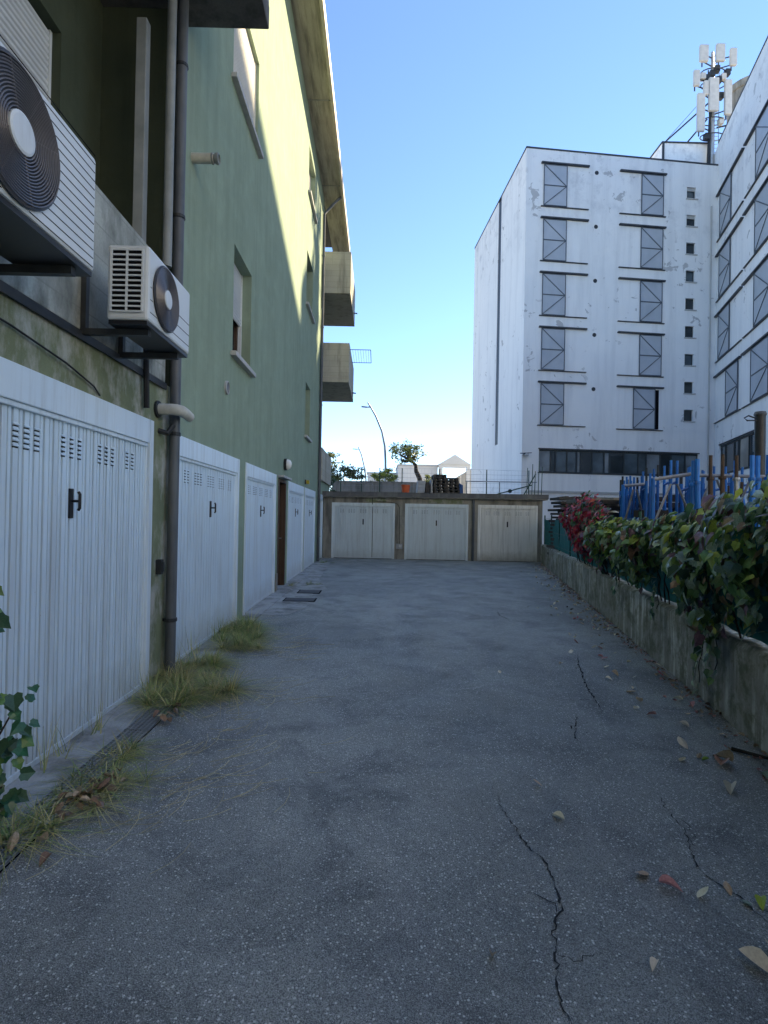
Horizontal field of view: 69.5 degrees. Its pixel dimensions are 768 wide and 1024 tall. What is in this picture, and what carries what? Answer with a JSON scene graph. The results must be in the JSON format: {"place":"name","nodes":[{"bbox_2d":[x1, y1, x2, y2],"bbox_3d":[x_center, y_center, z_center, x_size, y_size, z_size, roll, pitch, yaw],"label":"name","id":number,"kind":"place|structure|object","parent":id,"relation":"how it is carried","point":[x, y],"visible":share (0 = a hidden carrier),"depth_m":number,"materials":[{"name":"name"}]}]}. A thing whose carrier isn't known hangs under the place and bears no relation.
{"place":"outdoors","nodes":[
{"label":"outdoors","id":0,"kind":"place"},
{"bbox_2d":[105,640,296,729],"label":"grass","id":1,"kind":"structure","parent":0,"point":[182,676],"depth_m":4.60,"materials":[{"name":"plant"}]},
{"bbox_2d":[0,558,767,1023],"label":"asphalt yard","id":2,"kind":"structure","parent":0,"point":[414,852],"depth_m":2.56,"materials":[{"name":"asphalt"}]},
{"bbox_2d":[0,586,39,821],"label":"shrub","id":3,"kind":"object","parent":2,"relation":"on","point":[10,744],"visible":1,"depth_m":2.26,"materials":[{"name":"green plant"}]},
{"bbox_2d":[39,851,51,866],"bbox_3d":[-1.437,1.469,2.344,0.040,0.035,0.060,10,4,6],"label":"fallen leaf","id":4,"kind":"object","parent":2,"relation":"on","point":[46,854],"visible":1,"depth_m":2.35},
{"bbox_2d":[0,686,194,872],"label":"drain grating","id":5,"kind":"object","parent":2,"relation":"on","point":[141,728],"visible":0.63,"depth_m":3.23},
{"bbox_2d":[7,831,19,852],"bbox_3d":[-1.624,1.442,2.419,0.053,0.040,0.080,-16,16,-2],"label":"fallen leaf","id":6,"kind":"object","parent":5,"relation":"on","point":[14,837],"visible":1,"depth_m":2.42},
{"bbox_2d":[0,729,195,892],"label":"grass","id":7,"kind":"structure","parent":2,"relation":"on","point":[5,834],"depth_m":2.79,"materials":[{"name":"plant"}]},
{"bbox_2d":[35,616,234,772],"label":"grass","id":8,"kind":"structure","parent":2,"relation":"on","point":[97,728],"depth_m":3.69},
{"bbox_2d":[0,0,356,786],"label":"apartment building","id":9,"kind":"structure","parent":2,"relation":"on","point":[108,496],"depth_m":5.20,"materials":[{"name":"green paint"}]},
{"bbox_2d":[0,0,51,103],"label":"window","id":10,"kind":"structure","parent":9,"relation":"in","point":[21,27],"depth_m":4.27,"materials":[{"name":"white wood"}]},
{"bbox_2d":[0,35,94,276],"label":"air conditioner","id":11,"kind":"object","parent":9,"relation":"attached to","point":[47,184],"visible":1,"depth_m":2.38,"materials":[{"name":"white plastic"}]},
{"bbox_2d":[0,318,100,395],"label":"cable","id":12,"kind":"object","parent":9,"relation":"on","point":[42,346],"visible":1,"depth_m":3.21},
{"bbox_2d":[0,356,153,786],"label":"garage door","id":13,"kind":"structure","parent":9,"relation":"in","point":[76,465],"depth_m":3.54,"materials":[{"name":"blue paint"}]},
{"bbox_2d":[80,245,189,359],"bbox_3d":[-1.700,-1.405,3.834,0.504,0.535,0.774,1,0,-1],"label":"air conditioner","id":14,"kind":"object","parent":9,"relation":"attached to","point":[148,301],"visible":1,"depth_m":3.56,"materials":[{"name":"white plastic"}]},
{"bbox_2d":[143,349,149,407],"bbox_3d":[-1.905,-1.111,4.431,0.055,0.524,0.269,1,0,-21],"label":"hose bundle","id":15,"kind":"object","parent":9,"relation":"attached to","point":[146,394],"visible":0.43,"depth_m":4.50,"materials":[{"name":"black plastic"}]},
{"bbox_2d":[155,559,163,573],"bbox_3d":[-1.983,0.485,4.905,0.060,0.130,0.060,1,0,-1],"label":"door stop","id":16,"kind":"object","parent":9,"relation":"attached to","point":[159,566],"depth_m":4.88,"materials":[{"name":"metal"}]},
{"bbox_2d":[154,401,194,435],"bbox_3d":[-1.880,-0.824,4.965,0.260,0.298,0.389,1,0,-1],"label":"flue pipe","id":17,"kind":"object","parent":9,"relation":"attached to","point":[181,411],"visible":1,"depth_m":4.84,"materials":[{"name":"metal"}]},
{"bbox_2d":[191,152,220,164],"bbox_3d":[-1.810,-3.592,5.626,0.275,0.112,0.112,1,0,-1],"label":"vent stub","id":18,"kind":"object","parent":9,"relation":"attached to","point":[212,158],"visible":1,"depth_m":5.59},
{"bbox_2d":[175,436,239,664],"bbox_3d":[-2.069,0.386,6.500,0.180,2.250,2.390,1,0,-1],"label":"garage door","id":19,"kind":"structure","parent":9,"relation":"in","point":[208,512],"depth_m":6.33,"materials":[{"name":"blue paint"}]},
{"bbox_2d":[224,381,229,393],"bbox_3d":[-1.984,-1.575,7.010,0.030,0.170,0.170,1,0,-1],"label":"wall vent","id":20,"kind":"object","parent":9,"relation":"attached to","point":[227,387],"depth_m":6.97,"materials":[{"name":"plastic"}]},
{"bbox_2d":[231,264,255,377],"bbox_3d":[-2.078,-2.783,7.777,0.335,1.495,1.180,1,0,-1],"label":"window","id":21,"kind":"structure","parent":9,"relation":"in","point":[238,278],"depth_m":8.12,"materials":[{"name":"white wood"}]},
{"bbox_2d":[231,28,263,158],"bbox_3d":[-1.937,-6.196,7.803,0.175,1.405,1.620,1,0,-1],"label":"window","id":22,"kind":"structure","parent":9,"relation":"in","point":[243,75],"depth_m":7.87,"materials":[{"name":"white glass"}]},
{"bbox_2d":[242,462,276,614],"bbox_3d":[-2.100,0.405,9.290,0.180,2.250,2.410,1,0,-1],"label":"garage door","id":23,"kind":"structure","parent":9,"relation":"in","point":[260,484],"depth_m":9.17,"materials":[{"name":"blue paint"}]},
{"bbox_2d":[277,478,286,585],"bbox_3d":[-2.176,0.443,11.224,0.212,2.200,0.900,1,0,-1],"label":"entrance door","id":24,"kind":"structure","parent":9,"relation":"in","point":[281,525],"depth_m":11.60,"materials":[{"name":"brown wood"}]},
{"bbox_2d":[283,458,291,469],"bbox_3d":[-1.982,-0.982,11.436,0.151,0.250,0.250,1,0,-1],"label":"bulkhead lamp","id":25,"kind":"object","parent":9,"relation":"attached to","point":[287,464],"visible":1,"depth_m":11.35,"materials":[{"name":"white plastic"}]},
{"bbox_2d":[286,481,303,582],"bbox_3d":[-2.144,0.448,13.199,0.180,2.220,2.470,1,0,-1],"label":"garage door","id":26,"kind":"structure","parent":9,"relation":"in","point":[295,523],"depth_m":13.20,"materials":[{"name":"blue paint"}]},
{"bbox_2d":[303,488,314,570],"bbox_3d":[-2.173,0.467,15.854,0.180,2.220,2.380,1,0,-1],"label":"garage door","id":27,"kind":"structure","parent":9,"relation":"in","point":[309,503],"depth_m":15.88,"materials":[{"name":"blue paint"}]},
{"bbox_2d":[306,302,314,323],"bbox_3d":[-2.098,-6.067,14.971,0.335,1.445,1.480,1,0,-1],"label":"window","id":28,"kind":"structure","parent":9,"relation":"in","point":[307,303],"depth_m":14.83,"materials":[{"name":"grey"}]},
{"bbox_2d":[308,173,317,223],"bbox_3d":[-2.048,-8.905,15.092,0.335,1.285,1.580,1,0,-1],"label":"window","id":29,"kind":"structure","parent":9,"relation":"in","point":[309,191],"depth_m":15.22,"materials":[{"name":"white wood"}]},
{"bbox_2d":[319,494,322,557],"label":"garage door","id":30,"kind":"structure","parent":9,"relation":"in","point":[321,496],"depth_m":19.28,"materials":[{"name":"grey paint"}]},
{"bbox_2d":[26,633,351,879],"bbox_3d":[-0.983,1.509,4.627,1.533,0.006,4.778,1,0,-1],"label":"straw","id":31,"kind":"object","parent":2,"relation":"on","point":[281,651],"visible":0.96,"depth_m":3.24,"materials":[{"name":"beige plant"}]},
{"bbox_2d":[192,607,298,659],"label":"grass","id":32,"kind":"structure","parent":2,"relation":"on","point":[246,627],"depth_m":6.54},
{"bbox_2d":[283,598,316,601],"bbox_3d":[-1.475,1.544,9.723,0.560,0.022,0.400,1,0,-1],"label":"manhole cover","id":33,"kind":"object","parent":2,"relation":"on","point":[302,599],"visible":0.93,"depth_m":9.68,"materials":[{"name":"metal"}]},
{"bbox_2d":[297,590,321,593],"bbox_3d":[-1.446,1.552,10.749,0.440,0.022,0.450,1,0,-1],"label":"manhole cover","id":34,"kind":"object","parent":2,"relation":"on","point":[311,591],"visible":0.93,"depth_m":10.72,"materials":[{"name":"metal"}]},
{"bbox_2d":[322,491,548,561],"bbox_3d":[1.829,0.529,21.991,7.853,2.330,5.790,1,0,3],"label":"garage row","id":35,"kind":"object","parent":2,"relation":"on","point":[443,526],"visible":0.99,"depth_m":19.29,"materials":[{"name":"concrete"}]},
{"bbox_2d":[331,502,394,558],"bbox_3d":[-0.734,0.655,19.480,2.220,1.950,0.250,1,0,3],"label":"garage door","id":36,"kind":"structure","parent":35,"relation":"in","point":[352,536],"depth_m":19.43,"materials":[{"name":"grey paint"}]},
{"bbox_2d":[340,467,528,493],"bbox_3d":[2.164,-1.230,23.535,8.044,1.222,0.044,1,0,-1],"label":"wire fence","id":37,"kind":"object","parent":35,"relation":"on","point":[402,477],"visible":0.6,"depth_m":23.52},
{"bbox_2d":[404,504,467,560],"bbox_3d":[1.822,0.700,19.357,2.200,1.950,0.250,1,0,3],"label":"garage door","id":38,"kind":"structure","parent":35,"relation":"in","point":[432,531],"depth_m":19.31,"materials":[{"name":"grey paint"}]},
{"bbox_2d":[465,481,536,492],"bbox_3d":[4.436,-0.881,21.008,2.701,0.571,0.140,1,0,-1],"label":"roof railing","id":39,"kind":"object","parent":35,"relation":"on","point":[496,481],"visible":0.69,"depth_m":21.00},
{"bbox_2d":[477,505,537,561],"bbox_3d":[4.274,0.743,19.239,2.050,1.950,0.250,1,0,3],"label":"garage door","id":40,"kind":"structure","parent":35,"relation":"in","point":[505,532],"depth_m":19.19,"materials":[{"name":"beige paint"}]},
{"bbox_2d":[498,461,542,494],"bbox_3d":[4.875,-1.196,19.938,1.722,1.200,0.480,1,-1,43],"label":"metal railing","id":41,"kind":"object","parent":35,"relation":"on","point":[530,482],"visible":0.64,"depth_m":19.56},
{"bbox_2d":[546,496,586,553],"bbox_3d":[5.423,0.635,16.095,1.049,2.158,1.254,1,0,-1],"label":"plank stack","id":42,"kind":"object","parent":2,"relation":"on","point":[561,500],"visible":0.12,"depth_m":16.07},
{"bbox_2d":[566,497,639,519],"bbox_3d":[5.825,0.672,14.748,2.022,2.078,1.280,1,0,-1],"label":"plank stack","id":43,"kind":"object","parent":2,"relation":"on","point":[572,502],"visible":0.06,"depth_m":14.37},
{"bbox_2d":[591,500,619,519],"bbox_3d":[4.527,0.711,11.258,0.563,1.902,0.754,1,0,-1],"label":"plank stack","id":44,"kind":"object","parent":2,"relation":"on","point":[613,505],"visible":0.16,"depth_m":11.01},
{"bbox_2d":[619,476,623,516],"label":"scaffold frame","id":45,"kind":"object","parent":2,"relation":"on","point":[621,482],"visible":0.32,"depth_m":10.95,"materials":[{"name":"blue paint"}]},
{"bbox_2d":[624,477,627,519],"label":"scaffold frame","id":46,"kind":"object","parent":2,"relation":"on","point":[626,497],"visible":0.31,"depth_m":10.04,"materials":[{"name":"blue paint"}]},
{"bbox_2d":[628,476,631,519],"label":"scaffold frame","id":47,"kind":"object","parent":2,"relation":"on","point":[629,495],"visible":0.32,"depth_m":10.04,"materials":[{"name":"blue paint"}]},
{"bbox_2d":[621,483,644,519],"bbox_3d":[4.482,0.560,9.938,0.460,2.188,0.078,1,0,-1],"label":"storage rack","id":48,"kind":"object","parent":2,"relation":"on","point":[623,497],"visible":0.42,"depth_m":9.93,"materials":[{"name":"metal"}]},
{"bbox_2d":[631,477,634,519],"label":"scaffold frame","id":49,"kind":"object","parent":2,"relation":"on","point":[633,504],"visible":0.29,"depth_m":10.04,"materials":[{"name":"blue paint"}]},
{"bbox_2d":[635,477,638,518],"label":"scaffold frame","id":50,"kind":"object","parent":2,"relation":"on","point":[637,481],"visible":0.21,"depth_m":10.06,"materials":[{"name":"blue paint"}]},
{"bbox_2d":[641,468,647,521],"bbox_3d":[4.527,0.458,9.648,0.048,2.389,0.800,1,0,21],"label":"scaffold frame","id":51,"kind":"object","parent":2,"relation":"on","point":[644,503],"visible":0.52,"depth_m":9.29,"materials":[{"name":"blue paint"}]},
{"bbox_2d":[628,510,668,581],"bbox_3d":[4.668,0.813,9.734,0.650,1.681,0.700,1,0,-1],"label":"plank stack","id":52,"kind":"object","parent":2,"relation":"on","point":[635,513],"visible":0.03,"depth_m":9.39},
{"bbox_2d":[647,473,650,519],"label":"scaffold frame","id":53,"kind":"object","parent":2,"relation":"on","point":[649,504],"visible":0.18,"depth_m":9.34,"materials":[{"name":"blue paint"}]},
{"bbox_2d":[535,563,767,779],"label":"leaf debris","id":54,"kind":"object","parent":2,"relation":"on","point":[698,696],"visible":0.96,"depth_m":5.21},
{"bbox_2d":[540,544,767,753],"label":"boundary wall","id":55,"kind":"structure","parent":2,"relation":"on","point":[735,693],"depth_m":5.17,"materials":[{"name":"concrete"}]},
{"bbox_2d":[544,509,767,644],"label":"fence","id":56,"kind":"object","parent":55,"relation":"on","point":[561,542],"visible":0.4,"depth_m":5.89,"materials":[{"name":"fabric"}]},
{"bbox_2d":[558,490,610,574],"bbox_3d":[3.738,0.298,10.513,0.490,1.422,3.791,1,0,11],"label":"red creeper","id":57,"kind":"object","parent":56,"relation":"attached to","point":[575,524],"visible":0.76,"depth_m":10.18,"materials":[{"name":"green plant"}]},
{"bbox_2d":[580,474,767,659],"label":"creeper","id":58,"kind":"object","parent":56,"relation":"attached to","point":[683,549],"visible":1,"depth_m":4.30,"materials":[{"name":"green plant"}]},
{"bbox_2d":[610,568,717,695],"bbox_3d":[2.817,1.088,5.876,0.124,0.891,3.428,1,0,11],"label":"trailing vine","id":59,"kind":"object","parent":55,"relation":"attached to","point":[694,655],"visible":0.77,"depth_m":4.50,"materials":[{"name":"green plant"}]},
{"bbox_2d":[650,956,658,971],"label":"fallen leaf","id":60,"kind":"object","parent":2,"relation":"on","point":[653,962],"visible":1,"depth_m":1.86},
{"bbox_2d":[653,465,658,518],"bbox_3d":[4.795,0.430,9.801,0.048,2.456,0.800,1,0,21],"label":"scaffold frame","id":61,"kind":"object","parent":2,"relation":"on","point":[657,494],"visible":0.19,"depth_m":9.44,"materials":[{"name":"blue paint"}]},
{"bbox_2d":[631,494,684,522],"bbox_3d":[5.514,0.675,10.470,1.518,1.998,0.921,1,0,-1],"label":"plank stack","id":62,"kind":"object","parent":2,"relation":"on","point":[673,502],"visible":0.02,"depth_m":10.26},
{"bbox_2d":[662,460,672,512],"bbox_3d":[4.824,0.411,9.451,0.048,2.490,1.016,1,0,21],"label":"scaffold frame","id":63,"kind":"object","parent":2,"relation":"on","point":[665,483],"visible":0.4,"depth_m":9.00,"materials":[{"name":"blue paint"}]},
{"bbox_2d":[650,472,690,520],"bbox_3d":[4.448,0.509,8.538,0.680,2.268,0.078,1,0,-1],"label":"storage rack","id":64,"kind":"object","parent":2,"relation":"on","point":[653,480],"visible":0.39,"depth_m":8.52,"materials":[{"name":"metal"}]},
{"bbox_2d":[659,874,682,891],"bbox_3d":[1.168,1.513,2.257,0.088,0.042,0.054,1,0,12],"label":"fallen leaf","id":65,"kind":"object","parent":2,"relation":"on","point":[667,879],"visible":1,"depth_m":2.26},
{"bbox_2d":[668,461,678,521],"bbox_3d":[4.925,0.415,9.453,0.048,2.485,1.016,1,0,21],"label":"scaffold frame","id":66,"kind":"object","parent":2,"relation":"on","point":[676,492],"visible":0.18,"depth_m":8.99,"materials":[{"name":"blue paint"}]},
{"bbox_2d":[677,736,687,748],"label":"fallen leaf","id":67,"kind":"object","parent":2,"relation":"on","point":[681,741],"visible":1,"depth_m":3.67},
{"bbox_2d":[678,467,688,513],"bbox_3d":[5.193,0.466,9.602,0.048,2.396,1.016,1,0,21],"label":"scaffold frame","id":68,"kind":"object","parent":2,"relation":"on","point":[683,488],"visible":0.17,"depth_m":9.17,"materials":[{"name":"blue paint"}]},
{"bbox_2d":[680,467,690,512],"bbox_3d":[5.084,0.468,9.356,0.048,2.384,1.016,1,0,21],"label":"scaffold frame","id":69,"kind":"object","parent":2,"relation":"on","point":[681,501],"visible":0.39,"depth_m":9.66,"materials":[{"name":"blue paint"}]},
{"bbox_2d":[689,460,694,509],"bbox_3d":[4.634,0.435,8.321,0.144,2.421,0.164,1,0,-1],"label":"steel prop","id":70,"kind":"object","parent":2,"relation":"on","point":[692,495],"visible":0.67,"depth_m":8.33,"materials":[{"name":"blue paint"}]},
{"bbox_2d":[693,459,700,512],"bbox_3d":[4.715,0.426,8.272,0.174,2.442,0.164,1,0,-1],"label":"steel prop","id":71,"kind":"object","parent":2,"relation":"on","point":[697,490],"visible":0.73,"depth_m":8.28,"materials":[{"name":"blue paint"}]},
{"bbox_2d":[701,470,703,507],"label":"scaffold frame","id":72,"kind":"object","parent":2,"relation":"on","point":[702,484],"visible":0.18,"depth_m":9.19,"materials":[{"name":"blue paint"}]},
{"bbox_2d":[696,886,708,896],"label":"fallen leaf","id":73,"kind":"object","parent":2,"relation":"on","point":[702,891],"visible":1,"depth_m":2.22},
{"bbox_2d":[704,466,715,498],"bbox_3d":[5.568,0.463,9.525,0.048,2.414,1.016,1,0,21],"label":"scaffold frame","id":74,"kind":"object","parent":2,"relation":"on","point":[714,486],"visible":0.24,"depth_m":9.06,"materials":[{"name":"blue paint"}]},
{"bbox_2d":[706,455,714,513],"bbox_3d":[4.896,0.399,8.274,0.134,2.501,0.164,1,0,-1],"label":"steel prop","id":75,"kind":"object","parent":2,"relation":"on","point":[710,479],"visible":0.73,"depth_m":8.29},
{"bbox_2d":[718,454,726,522],"bbox_3d":[5.076,0.392,8.277,0.134,2.521,0.164,1,0,-1],"label":"steel prop","id":76,"kind":"object","parent":2,"relation":"on","point":[722,478],"visible":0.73,"depth_m":8.29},
{"bbox_2d":[713,750,733,761],"bbox_3d":[2.114,1.530,3.460,0.092,0.082,0.140,-13,12,-17],"label":"fallen leaf","id":77,"kind":"object","parent":2,"relation":"on","point":[725,754],"visible":0.8,"depth_m":3.45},
{"bbox_2d":[723,881,731,894],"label":"fallen leaf","id":78,"kind":"object","parent":2,"relation":"on","point":[727,886],"visible":1,"depth_m":2.24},
{"bbox_2d":[723,780,735,794],"bbox_3d":[1.929,1.531,3.081,0.066,0.059,0.100,-13,-16,36],"label":"fallen leaf","id":79,"kind":"object","parent":2,"relation":"on","point":[729,786],"visible":1,"depth_m":3.08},
{"bbox_2d":[700,474,765,524],"bbox_3d":[5.397,0.536,8.598,1.260,2.248,0.078,1,0,-1],"label":"storage rack","id":80,"kind":"object","parent":2,"relation":"on","point":[730,476],"visible":0.17,"depth_m":8.59,"materials":[{"name":"metal"}]},
{"bbox_2d":[727,469,743,501],"bbox_3d":[6.071,0.486,9.595,0.048,2.387,1.016,1,0,21],"label":"scaffold frame","id":81,"kind":"object","parent":2,"relation":"on","point":[741,485],"visible":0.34,"depth_m":9.14,"materials":[{"name":"blue metal"}]},
{"bbox_2d":[732,455,740,500],"bbox_3d":[5.243,0.405,8.228,0.120,2.501,0.164,1,0,-1],"label":"steel prop","id":82,"kind":"object","parent":2,"relation":"on","point":[736,479],"visible":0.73,"depth_m":8.24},
{"bbox_2d":[731,747,767,759],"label":"twig","id":83,"kind":"object","parent":2,"relation":"on","point":[746,752],"visible":1,"depth_m":3.56,"materials":[{"name":"wood"}]},
{"bbox_2d":[748,455,755,506],"bbox_3d":[5.431,0.408,8.180,0.134,2.501,0.164,1,0,-1],"label":"steel prop","id":84,"kind":"object","parent":2,"relation":"on","point":[752,470],"visible":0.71,"depth_m":8.19,"materials":[{"name":"blue paint"}]},
{"bbox_2d":[739,946,767,971],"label":"fallen leaf","id":85,"kind":"object","parent":2,"relation":"on","point":[758,956],"visible":1,"depth_m":1.88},
{"bbox_2d":[744,411,766,483],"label":"utility pole","id":86,"kind":"object","parent":2,"relation":"on","point":[759,417],"visible":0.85,"depth_m":9.01,"materials":[{"name":"metal"}]},
{"bbox_2d":[755,456,761,526],"bbox_3d":[5.551,0.411,8.232,0.134,2.501,0.164,1,0,-1],"label":"steel prop","id":87,"kind":"object","parent":2,"relation":"on","point":[757,471],"visible":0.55,"depth_m":8.24,"materials":[{"name":"blue paint"}]},
{"bbox_2d":[755,894,765,910],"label":"fallen leaf","id":88,"kind":"object","parent":2,"relation":"on","point":[761,901],"visible":1,"depth_m":2.16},
{"bbox_2d":[416,480,432,492],"bbox_3d":[1.588,-0.952,21.826,0.620,0.620,0.600,1,0,-1],"label":"wrapped load","id":89,"kind":"object","parent":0,"point":[423,487],"visible":0.73,"depth_m":21.53},
{"bbox_2d":[321,0,767,490],"label":"sky","id":90,"kind":"structure","parent":0,"point":[438,103],"materials":[{"name":"blue"}]},
{"label":"ground","id":91,"kind":"structure","parent":0,"visible":0},
{"bbox_2d":[327,452,345,467],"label":"street tree","id":92,"kind":"object","parent":91,"relation":"on","point":[332,454],"visible":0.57,"depth_m":41.92,"materials":[{"name":"green plant"}]},
{"bbox_2d":[329,462,367,489],"bbox_3d":[-2.536,-0.794,35.892,3.162,5.054,2.874,1,0,25],"label":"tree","id":93,"kind":"object","parent":91,"relation":"on","point":[349,472],"visible":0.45,"depth_m":35.47,"materials":[{"name":"green plant"}]},
{"bbox_2d":[361,402,386,481],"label":"street lamp","id":94,"kind":"object","parent":91,"relation":"on","point":[384,444],"visible":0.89,"depth_m":44.99,"materials":[{"name":"metal"}]},
{"bbox_2d":[369,467,398,481],"bbox_3d":[-0.100,-0.620,36.951,2.282,4.800,2.116,1,0,-1],"label":"bush","id":95,"kind":"object","parent":91,"relation":"on","point":[386,473],"visible":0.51,"depth_m":36.83,"materials":[{"name":"green plant"}]},
{"bbox_2d":[332,481,436,492],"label":"concrete wall","id":96,"kind":"structure","parent":91,"relation":"on","point":[350,486],"depth_m":30.00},
{"bbox_2d":[367,464,437,481],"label":"white house","id":97,"kind":"structure","parent":91,"relation":"on","point":[409,475],"depth_m":71.09,"materials":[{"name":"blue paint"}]},
{"bbox_2d":[388,438,426,480],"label":"street tree","id":98,"kind":"object","parent":91,"relation":"on","point":[407,449],"visible":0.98,"depth_m":44.83,"materials":[{"name":"green plant"}]},
{"bbox_2d":[437,455,470,492],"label":"gabled portal","id":99,"kind":"object","parent":91,"relation":"on","point":[454,461],"visible":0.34,"depth_m":69.25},
{"bbox_2d":[471,36,767,543],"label":"office building","id":100,"kind":"structure","parent":91,"relation":"on","point":[620,316],"depth_m":33.17,"materials":[{"name":"white paint"}]},
{"bbox_2d":[538,448,699,475],"bbox_3d":[14.127,-2.943,33.225,10.180,1.480,0.190,1,0,-6],"label":"ribbon window","id":101,"kind":"structure","parent":100,"relation":"in","point":[559,461],"depth_m":33.20,"materials":[{"name":"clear glass"}]},
{"bbox_2d":[683,410,694,421],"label":"small window","id":102,"kind":"structure","parent":100,"relation":"in","point":[687,413],"depth_m":33.84,"materials":[{"name":"black glass"}]},
{"bbox_2d":[683,382,695,394],"bbox_3d":[18.577,-7.540,33.756,0.770,0.760,0.240,1,0,-6],"label":"small window","id":103,"kind":"structure","parent":100,"relation":"in","point":[687,385],"depth_m":33.85,"materials":[{"name":"black glass"}]},
{"bbox_2d":[684,354,695,366],"bbox_3d":[18.608,-9.240,33.769,0.770,0.760,0.240,1,0,-6],"label":"small window","id":104,"kind":"structure","parent":100,"relation":"in","point":[688,358],"depth_m":33.87,"materials":[{"name":"black glass"}]},
{"bbox_2d":[684,327,696,338],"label":"small window","id":105,"kind":"structure","parent":100,"relation":"in","point":[688,330],"depth_m":33.87,"materials":[{"name":"black glass"}]},
{"bbox_2d":[685,271,696,282],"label":"small window","id":106,"kind":"structure","parent":100,"relation":"in","point":[689,275],"depth_m":33.90,"materials":[{"name":"black glass"}]},
{"bbox_2d":[685,299,696,310],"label":"small window","id":107,"kind":"structure","parent":100,"relation":"in","point":[688,302],"depth_m":33.88,"materials":[{"name":"black glass"}]},
{"bbox_2d":[685,244,697,255],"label":"small window","id":108,"kind":"structure","parent":100,"relation":"in","point":[689,247],"depth_m":33.91,"materials":[{"name":"black glass"}]},
{"bbox_2d":[686,216,697,227],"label":"small window","id":109,"kind":"structure","parent":100,"relation":"in","point":[690,219],"depth_m":33.92,"materials":[{"name":"black glass"}]},
{"bbox_2d":[686,188,698,199],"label":"small window","id":110,"kind":"structure","parent":100,"relation":"in","point":[690,191],"depth_m":33.92,"materials":[{"name":"white glass"}]},
{"bbox_2d":[666,43,736,163],"bbox_3d":[19.548,-25.290,36.008,8.676,8.100,2.912,1,0,13],"label":"telecom mast","id":111,"kind":"object","parent":100,"relation":"on","point":[711,83],"visible":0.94,"depth_m":34.62,"materials":[{"name":"metal"}]},
{"bbox_2d":[718,430,753,473],"bbox_3d":[19.061,-3.120,29.752,0.190,1.860,6.500,1,0,16],"label":"ribbon window","id":112,"kind":"structure","parent":100,"relation":"in","point":[743,446],"depth_m":29.70,"materials":[{"name":"grey glass"}]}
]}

